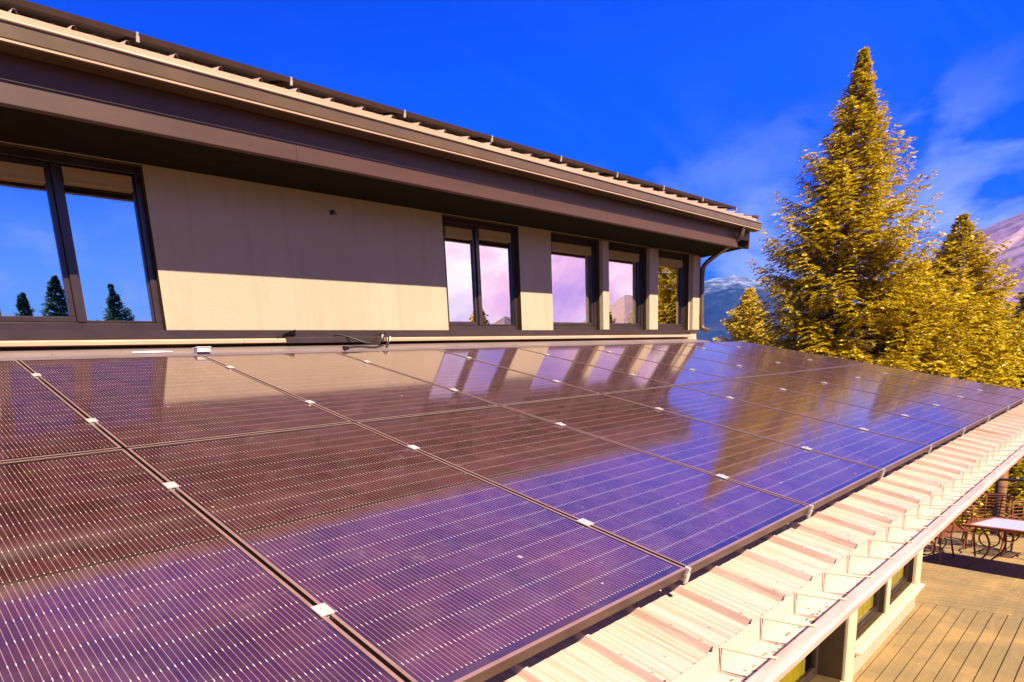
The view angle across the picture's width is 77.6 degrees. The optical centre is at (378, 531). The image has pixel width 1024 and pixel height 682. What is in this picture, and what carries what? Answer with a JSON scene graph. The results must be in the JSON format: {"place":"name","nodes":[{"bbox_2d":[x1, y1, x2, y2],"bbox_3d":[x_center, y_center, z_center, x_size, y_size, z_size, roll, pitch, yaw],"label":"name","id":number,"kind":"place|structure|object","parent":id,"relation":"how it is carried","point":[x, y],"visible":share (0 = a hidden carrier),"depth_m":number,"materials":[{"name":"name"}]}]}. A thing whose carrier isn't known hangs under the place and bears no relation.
{"place":"outdoors","nodes":[
{"label":"outdoors","id":0,"kind":"place"},
{"bbox_2d":[0,8,1023,681],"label":"house","id":1,"kind":"structure","parent":0,"point":[172,204],"depth_m":4.59,"materials":[{"name":"beige paint"}]},
{"bbox_2d":[0,360,121,462],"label":"solar panel","id":2,"kind":"object","parent":1,"relation":"attached to","point":[39,418],"visible":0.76,"depth_m":2.64,"materials":[{"name":"black glass"}]},
{"bbox_2d":[0,0,139,42],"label":"solar panel","id":3,"kind":"object","parent":1,"relation":"attached to","point":[40,12],"visible":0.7,"depth_m":3.77,"materials":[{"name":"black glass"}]},
{"bbox_2d":[0,146,163,329],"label":"window","id":4,"kind":"structure","parent":1,"relation":"in","point":[76,253],"depth_m":4.23,"materials":[{"name":"glass"}]},
{"bbox_2d":[132,351,172,353],"bbox_3d":[-1.538,-1.221,4.217,0.281,0.018,0.027,-14,15,-38],"label":"cable cover","id":5,"kind":"object","parent":1,"relation":"on","point":[148,352],"visible":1,"depth_m":4.21,"materials":[{"name":"white plastic"}]},
{"bbox_2d":[19,355,351,450],"bbox_3d":[-1.137,-0.773,3.399,1.164,0.046,1.750,-14,32,-38],"label":"solar panel","id":6,"kind":"object","parent":1,"relation":"attached to","point":[124,403],"visible":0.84,"depth_m":3.23,"materials":[{"name":"black glass"}]},
{"bbox_2d":[192,347,210,352],"bbox_3d":[-1.257,-1.293,4.414,0.112,0.038,0.080,-14,15,-38],"label":"junction box","id":7,"kind":"object","parent":1,"relation":"attached to","point":[202,350],"visible":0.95,"depth_m":4.39,"materials":[{"name":"white plastic"}]},
{"bbox_2d":[0,449,404,681],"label":"solar panel","id":8,"kind":"object","parent":1,"relation":"attached to","point":[120,565],"visible":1,"depth_m":1.52,"materials":[{"name":"purple glass"}]},
{"bbox_2d":[129,33,292,85],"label":"solar panel","id":9,"kind":"object","parent":1,"relation":"attached to","point":[160,46],"visible":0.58,"depth_m":4.32,"materials":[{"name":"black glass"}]},
{"bbox_2d":[277,330,384,342],"bbox_3d":[-0.412,-1.715,5.445,1.140,0.113,0.090,-14,15,-38],"label":"metal cover","id":10,"kind":"object","parent":1,"relation":"attached to","point":[290,337],"visible":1,"depth_m":5.35,"materials":[{"name":"grey metal"}]},
{"bbox_2d":[275,78,405,117],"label":"solar panel","id":11,"kind":"object","parent":1,"relation":"attached to","point":[311,89],"visible":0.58,"depth_m":5.03,"materials":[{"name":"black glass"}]},
{"bbox_2d":[203,352,498,422],"bbox_3d":[-0.254,-1.001,4.100,1.164,0.046,1.750,-14,32,-38],"label":"solar panel","id":12,"kind":"object","parent":1,"relation":"attached to","point":[354,390],"visible":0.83,"depth_m":3.96,"materials":[{"name":"black glass"}]},
{"bbox_2d":[335,332,390,349],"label":"cable loops","id":13,"kind":"object","parent":1,"relation":"attached to","point":[348,347],"visible":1,"depth_m":5.49,"materials":[{"name":"black plastic"}]},
{"bbox_2d":[127,422,685,681],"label":"solar panel","id":14,"kind":"object","parent":1,"relation":"attached to","point":[403,562],"visible":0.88,"depth_m":1.94,"materials":[{"name":"purple glass"}]},
{"bbox_2d":[394,111,492,141],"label":"solar panel","id":15,"kind":"object","parent":1,"relation":"attached to","point":[434,124],"visible":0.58,"depth_m":5.73,"materials":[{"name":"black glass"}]},
{"bbox_2d":[336,349,599,405],"bbox_3d":[0.629,-1.228,4.801,1.164,0.046,1.750,-14,32,-38],"label":"solar panel","id":16,"kind":"object","parent":1,"relation":"attached to","point":[495,384],"visible":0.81,"depth_m":4.68,"materials":[{"name":"black glass"}]},
{"bbox_2d":[442,216,517,329],"bbox_3d":[1.101,-2.777,6.787,1.214,1.122,0.076,-14,15,-38],"label":"window","id":17,"kind":"structure","parent":1,"relation":"in","point":[480,260],"depth_m":6.77,"materials":[{"name":"clear glass"}]},
{"bbox_2d":[477,136,561,161],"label":"solar panel","id":18,"kind":"object","parent":1,"relation":"attached to","point":[516,147],"visible":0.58,"depth_m":6.44,"materials":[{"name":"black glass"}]},
{"bbox_2d":[436,347,674,393],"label":"solar panel","id":19,"kind":"object","parent":1,"relation":"attached to","point":[582,375],"visible":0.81,"depth_m":5.40,"materials":[{"name":"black glass"}]},
{"bbox_2d":[551,234,595,329],"bbox_3d":[2.435,-3.124,7.849,1.034,1.117,0.070,-14,15,-38],"label":"window","id":20,"kind":"structure","parent":1,"relation":"in","point":[572,258],"depth_m":7.86,"materials":[{"name":"clear glass"}]},
{"bbox_2d":[356,406,809,583],"bbox_3d":[0.865,-0.312,2.914,1.164,0.063,1.762,-14,32,-38],"label":"solar panel","id":21,"kind":"object","parent":1,"relation":"attached to","point":[690,520],"visible":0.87,"depth_m":2.70,"materials":[{"name":"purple glass"}]},
{"bbox_2d":[550,156,617,176],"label":"solar panel","id":22,"kind":"object","parent":1,"relation":"attached to","point":[572,163],"visible":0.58,"depth_m":7.14,"materials":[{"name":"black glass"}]},
{"bbox_2d":[516,345,730,385],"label":"solar panel","id":23,"kind":"object","parent":1,"relation":"attached to","point":[665,373],"visible":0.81,"depth_m":6.11,"materials":[{"name":"black glass"}]},
{"bbox_2d":[609,243,642,329],"bbox_3d":[3.356,-3.362,8.581,1.054,1.117,0.070,-14,15,-38],"label":"window","id":24,"kind":"structure","parent":1,"relation":"in","point":[625,262],"depth_m":8.63,"materials":[{"name":"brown glass"}]},
{"bbox_2d":[604,173,664,189],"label":"solar panel","id":25,"kind":"object","parent":1,"relation":"attached to","point":[634,180],"visible":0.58,"depth_m":7.85,"materials":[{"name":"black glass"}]},
{"bbox_2d":[658,251,685,329],"bbox_3d":[4.360,-3.620,9.377,1.049,1.117,0.070,-14,15,-38],"label":"window","id":26,"kind":"structure","parent":1,"relation":"in","point":[671,266],"depth_m":9.44,"materials":[{"name":"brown glass"}]},
{"bbox_2d":[578,344,775,378],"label":"solar panel","id":27,"kind":"object","parent":1,"relation":"attached to","point":[693,363],"visible":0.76,"depth_m":6.83,"materials":[{"name":"black glass"}]},
{"bbox_2d":[654,186,703,200],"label":"solar panel","id":28,"kind":"object","parent":1,"relation":"attached to","point":[678,193],"visible":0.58,"depth_m":8.55,"materials":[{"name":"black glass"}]},
{"bbox_2d":[502,394,882,517],"bbox_3d":[1.748,-0.540,3.615,1.164,0.063,1.762,-14,32,-38],"label":"solar panel","id":29,"kind":"object","parent":1,"relation":"attached to","point":[813,480],"visible":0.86,"depth_m":3.45,"materials":[{"name":"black glass"}]},
{"bbox_2d":[692,198,736,210],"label":"solar panel","id":30,"kind":"object","parent":1,"relation":"attached to","point":[720,205],"visible":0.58,"depth_m":9.24,"materials":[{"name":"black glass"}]},
{"bbox_2d":[631,343,812,373],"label":"solar panel","id":31,"kind":"object","parent":1,"relation":"attached to","point":[748,362],"visible":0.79,"depth_m":7.54,"materials":[{"name":"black glass"}]},
{"bbox_2d":[676,342,842,369],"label":"solar panel","id":32,"kind":"object","parent":1,"relation":"attached to","point":[783,359],"visible":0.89,"depth_m":8.24,"materials":[{"name":"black glass"}]},
{"bbox_2d":[603,386,929,478],"bbox_3d":[2.631,-0.767,4.316,1.164,0.063,1.762,-14,32,-38],"label":"solar panel","id":33,"kind":"object","parent":1,"relation":"attached to","point":[885,453],"visible":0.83,"depth_m":4.18,"materials":[{"name":"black glass"}]},
{"bbox_2d":[712,341,867,365],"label":"solar panel","id":34,"kind":"object","parent":1,"relation":"attached to","point":[799,354],"visible":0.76,"depth_m":8.95,"materials":[{"name":"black glass"}]},
{"bbox_2d":[779,645,818,681],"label":"sliding door","id":35,"kind":"structure","parent":1,"relation":"in","point":[797,674],"depth_m":6.69,"materials":[{"name":"brown glass"}]},
{"bbox_2d":[677,379,963,453],"bbox_3d":[3.514,-0.995,5.016,1.164,0.063,1.762,-14,32,-38],"label":"solar panel","id":36,"kind":"object","parent":1,"relation":"attached to","point":[932,434],"visible":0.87,"depth_m":4.90,"materials":[{"name":"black glass"}]},
{"bbox_2d":[735,374,988,435],"bbox_3d":[4.397,-1.223,5.717,1.164,0.063,1.762,-14,32,-38],"label":"solar panel","id":37,"kind":"object","parent":1,"relation":"attached to","point":[965,420],"visible":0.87,"depth_m":5.62,"materials":[{"name":"black glass"}]},
{"bbox_2d":[856,589,879,632],"bbox_3d":[5.559,0.219,7.075,1.244,1.819,0.070,-14,15,-38],"label":"window","id":38,"kind":"structure","parent":1,"relation":"in","point":[869,608],"depth_m":7.37,"materials":[{"name":"yellow glass"}]},
{"bbox_2d":[731,453,1012,680],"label":"leaf litter","id":39,"kind":"object","parent":1,"relation":"in","point":[812,621],"visible":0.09,"depth_m":2.20,"materials":[{"name":"brown plant"}]},
{"bbox_2d":[781,370,1007,421],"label":"solar panel","id":40,"kind":"object","parent":1,"relation":"attached to","point":[990,410],"visible":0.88,"depth_m":6.33,"materials":[{"name":"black glass"}]},
{"bbox_2d":[890,562,908,597],"bbox_3d":[6.652,-0.071,7.942,1.274,1.804,0.070,-14,15,-38],"label":"window","id":41,"kind":"structure","parent":1,"relation":"in","point":[900,578],"depth_m":8.26,"materials":[{"name":"yellow glass"}]},
{"bbox_2d":[804,531,1023,681],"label":"deck","id":42,"kind":"structure","parent":1,"relation":"attached to","point":[960,622],"depth_m":8.05,"materials":[{"name":"brown wood"}]},
{"bbox_2d":[923,521,954,563],"bbox_3d":[9.424,0.021,10.698,0.650,0.872,0.708,-12,14,-30],"label":"patio chair","id":43,"kind":"object","parent":42,"relation":"on","point":[941,535],"visible":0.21,"depth_m":10.53,"materials":[{"name":"metal"}]},
{"bbox_2d":[926,501,977,556],"bbox_3d":[10.079,-0.082,10.910,0.650,0.872,0.708,2,14,31],"label":"patio chair","id":44,"kind":"object","parent":42,"relation":"on","point":[961,528],"visible":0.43,"depth_m":10.81,"materials":[{"name":"metal"}]},
{"bbox_2d":[961,494,1012,549],"bbox_3d":[10.874,-0.195,11.108,0.650,0.872,0.708,5,16,40],"label":"patio chair","id":45,"kind":"object","parent":42,"relation":"on","point":[999,513],"visible":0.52,"depth_m":11.16,"materials":[{"name":"metal"}]},
{"bbox_2d":[957,478,1023,531],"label":"deck railing","id":46,"kind":"object","parent":42,"relation":"on","point":[1004,479],"depth_m":11.44,"materials":[{"name":"metal"}]},
{"bbox_2d":[962,517,1023,567],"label":"patio table","id":47,"kind":"object","parent":42,"relation":"on","point":[999,524],"visible":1,"depth_m":9.91,"materials":[{"name":"metal"}]},
{"bbox_2d":[998,501,1023,556],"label":"patio chair","id":48,"kind":"object","parent":42,"relation":"on","point":[1012,517],"visible":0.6,"depth_m":10.52,"materials":[{"name":"metal"}]},
{"bbox_2d":[817,366,1022,410],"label":"solar panel","id":49,"kind":"object","parent":1,"relation":"attached to","point":[993,398],"visible":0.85,"depth_m":7.04,"materials":[{"name":"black glass"}]},
{"bbox_2d":[845,363,1023,402],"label":"solar panel","id":50,"kind":"object","parent":1,"relation":"attached to","point":[996,389],"visible":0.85,"depth_m":7.78,"materials":[{"name":"black glass"}]},
{"bbox_2d":[27,0,1023,304],"label":"sky","id":51,"kind":"structure","parent":0,"point":[722,101],"materials":[{"name":"blue"}]},
{"bbox_2d":[697,275,865,349],"bbox_3d":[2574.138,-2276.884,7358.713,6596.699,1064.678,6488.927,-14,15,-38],"label":"snowy mountains","id":52,"kind":"structure","parent":0,"point":[722,296],"depth_m":5598.41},
{"bbox_2d":[856,211,1023,358],"bbox_3d":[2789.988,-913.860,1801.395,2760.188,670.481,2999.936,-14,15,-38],"label":"rocky mountain","id":53,"kind":"structure","parent":0,"point":[1008,230],"depth_m":2019.43,"materials":[{"name":"stone"}]},
{"bbox_3d":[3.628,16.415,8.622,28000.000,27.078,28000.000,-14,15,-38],"label":"ground","id":54,"kind":"structure","parent":0,"visible":0},
{"bbox_2d":[712,286,782,347],"bbox_3d":[21.373,-9.922,36.686,5.607,8.500,4.996,2,14,32],"label":"spruce tree","id":55,"kind":"object","parent":54,"relation":"on","point":[745,307],"visible":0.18,"depth_m":35.56,"materials":[{"name":"yellow plant"}]},
{"bbox_2d":[839,349,872,363],"bbox_3d":[17.845,-2.010,24.072,7.215,9.793,7.526,-6,12,-5],"label":"fir tree","id":56,"kind":"object","parent":54,"relation":"on","point":[854,355],"visible":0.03,"depth_m":22.88,"materials":[{"name":"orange plant"}]},
{"bbox_2d":[727,46,1013,384],"bbox_3d":[18.694,-10.140,26.028,10.602,17.766,9.782,1,13,28],"label":"spruce tree","id":57,"kind":"object","parent":54,"relation":"on","point":[834,227],"visible":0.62,"depth_m":24.44,"materials":[{"name":"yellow plant"}]},
{"bbox_2d":[860,261,1006,384],"bbox_3d":[22.682,-6.318,26.383,7.215,9.793,7.526,0,13,22],"label":"fir tree","id":58,"kind":"object","parent":54,"relation":"on","point":[935,301],"visible":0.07,"depth_m":24.98,"materials":[{"name":"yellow plant"}]},
{"bbox_2d":[878,213,1023,389],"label":"spruce tree","id":59,"kind":"object","parent":54,"relation":"on","point":[951,250],"visible":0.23,"depth_m":25.41,"materials":[{"name":"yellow plant"}]},
{"bbox_2d":[916,361,1023,536],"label":"fir tree","id":60,"kind":"object","parent":54,"relation":"on","point":[939,368],"visible":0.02,"depth_m":18.19,"materials":[{"name":"orange plant"}]},
{"bbox_2d":[958,290,1023,388],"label":"fir tree","id":61,"kind":"object","parent":54,"relation":"on","point":[1004,332],"visible":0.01,"depth_m":27.80,"materials":[{"name":"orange plant"}]},
{"bbox_2d":[973,457,1023,514],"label":"fir tree","id":62,"kind":"object","parent":54,"relation":"on","point":[989,498],"depth_m":21.47,"materials":[{"name":"green plant"}]},
{"bbox_2d":[976,456,1023,536],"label":"fir tree","id":63,"kind":"object","parent":54,"relation":"on","point":[1018,468],"visible":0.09,"depth_m":18.20,"materials":[{"name":"green plant"}]},
{"bbox_2d":[985,458,1023,534],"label":"pine tree","id":64,"kind":"object","parent":54,"relation":"on","point":[1002,487],"visible":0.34,"depth_m":13.44,"materials":[{"name":"plant"}]},
{"bbox_2d":[996,292,1023,386],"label":"fir tree","id":65,"kind":"object","parent":54,"relation":"on","point":[1021,302],"visible":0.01,"depth_m":30.95,"materials":[{"name":"green plant"}]}
]}

